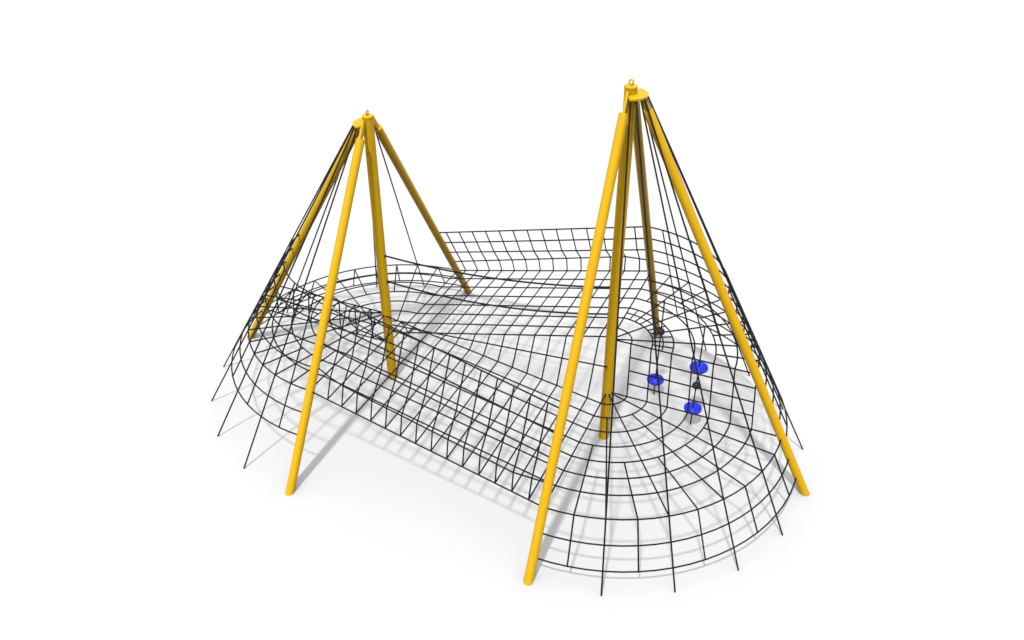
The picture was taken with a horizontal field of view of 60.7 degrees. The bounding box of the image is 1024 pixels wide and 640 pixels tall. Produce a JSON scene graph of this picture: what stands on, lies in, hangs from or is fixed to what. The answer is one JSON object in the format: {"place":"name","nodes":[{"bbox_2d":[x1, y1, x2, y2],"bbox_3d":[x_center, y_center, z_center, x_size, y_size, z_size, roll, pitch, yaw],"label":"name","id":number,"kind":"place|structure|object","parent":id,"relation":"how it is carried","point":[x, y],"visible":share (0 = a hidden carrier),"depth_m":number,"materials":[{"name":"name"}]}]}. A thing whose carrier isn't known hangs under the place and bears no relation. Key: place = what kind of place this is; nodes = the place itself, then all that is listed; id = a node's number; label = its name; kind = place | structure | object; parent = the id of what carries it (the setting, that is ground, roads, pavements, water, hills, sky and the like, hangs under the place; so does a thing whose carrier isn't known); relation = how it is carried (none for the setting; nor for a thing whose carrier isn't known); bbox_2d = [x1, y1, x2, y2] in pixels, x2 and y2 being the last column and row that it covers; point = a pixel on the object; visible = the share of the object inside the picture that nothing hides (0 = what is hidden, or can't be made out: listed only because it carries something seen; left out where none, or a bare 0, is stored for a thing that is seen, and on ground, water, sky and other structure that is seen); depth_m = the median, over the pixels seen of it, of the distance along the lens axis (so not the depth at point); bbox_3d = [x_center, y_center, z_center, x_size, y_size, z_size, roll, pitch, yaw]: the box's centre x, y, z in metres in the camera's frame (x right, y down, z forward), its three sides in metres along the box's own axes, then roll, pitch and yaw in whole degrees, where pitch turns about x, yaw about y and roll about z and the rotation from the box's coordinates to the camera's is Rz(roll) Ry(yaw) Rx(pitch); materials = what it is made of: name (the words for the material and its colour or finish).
{"place":"outdoors","nodes":[
{"label":"outdoors","id":0,"kind":"place"},
{"bbox_2d":[312,226,646,505],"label":"net bridge","id":1,"kind":"structure","parent":0,"point":[476,395],"depth_m":12.32,"materials":[{"name":"black fabric"}]},
{"bbox_2d":[0,0,1023,639],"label":"ground","id":2,"kind":"structure","parent":0,"point":[852,170],"depth_m":15.62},
{"bbox_2d":[247,110,471,495],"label":"climbing tower","id":3,"kind":"structure","parent":2,"relation":"on","point":[367,125],"depth_m":12.15,"materials":[{"name":"yellow metal"}]},
{"bbox_2d":[211,125,466,468],"bbox_3d":[-3.222,-1.190,13.492,2.852,4.318,5.465,14,36,19],"label":"climbing net","id":4,"kind":"object","parent":3,"relation":"attached to","point":[268,288],"visible":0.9,"depth_m":13.01,"materials":[{"name":"black fabric"}]},
{"bbox_2d":[523,79,809,585],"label":"climbing tower","id":5,"kind":"structure","parent":2,"relation":"on","point":[633,92],"depth_m":10.66,"materials":[{"name":"yellow metal"}]},
{"bbox_2d":[384,254,609,288],"bbox_3d":[-0.286,-0.691,12.247,3.540,0.378,0.060,14,36,19],"label":"hand rope","id":6,"kind":"object","parent":5,"relation":"attached to","point":[385,255],"visible":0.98,"depth_m":12.30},
{"bbox_2d":[387,280,607,315],"bbox_3d":[-0.286,-0.327,12.493,3.540,0.404,0.060,14,36,19],"label":"hand rope","id":7,"kind":"object","parent":5,"relation":"attached to","point":[495,305],"visible":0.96,"depth_m":12.54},
{"bbox_2d":[538,96,802,595],"bbox_3d":[2.704,-0.123,11.100,2.918,5.235,5.595,14,36,19],"label":"climbing net","id":8,"kind":"object","parent":5,"relation":"attached to","point":[749,333],"visible":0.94,"depth_m":11.36,"materials":[{"name":"black fabric"}]},
{"bbox_2d":[647,301,664,394],"bbox_3d":[2.241,0.440,13.344,0.269,1.776,0.269,14,36,19],"label":"seat rope","id":9,"kind":"object","parent":8,"relation":"hanging from","point":[653,381],"visible":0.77,"depth_m":13.58,"materials":[{"name":"blue plastic"}]},
{"bbox_2d":[684,327,707,424],"bbox_3d":[2.698,0.845,12.745,0.269,1.776,0.269,14,36,19],"label":"seat rope","id":10,"kind":"object","parent":8,"relation":"hanging from","point":[696,407],"visible":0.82,"depth_m":12.77,"materials":[{"name":"blue plastic"}]}
]}

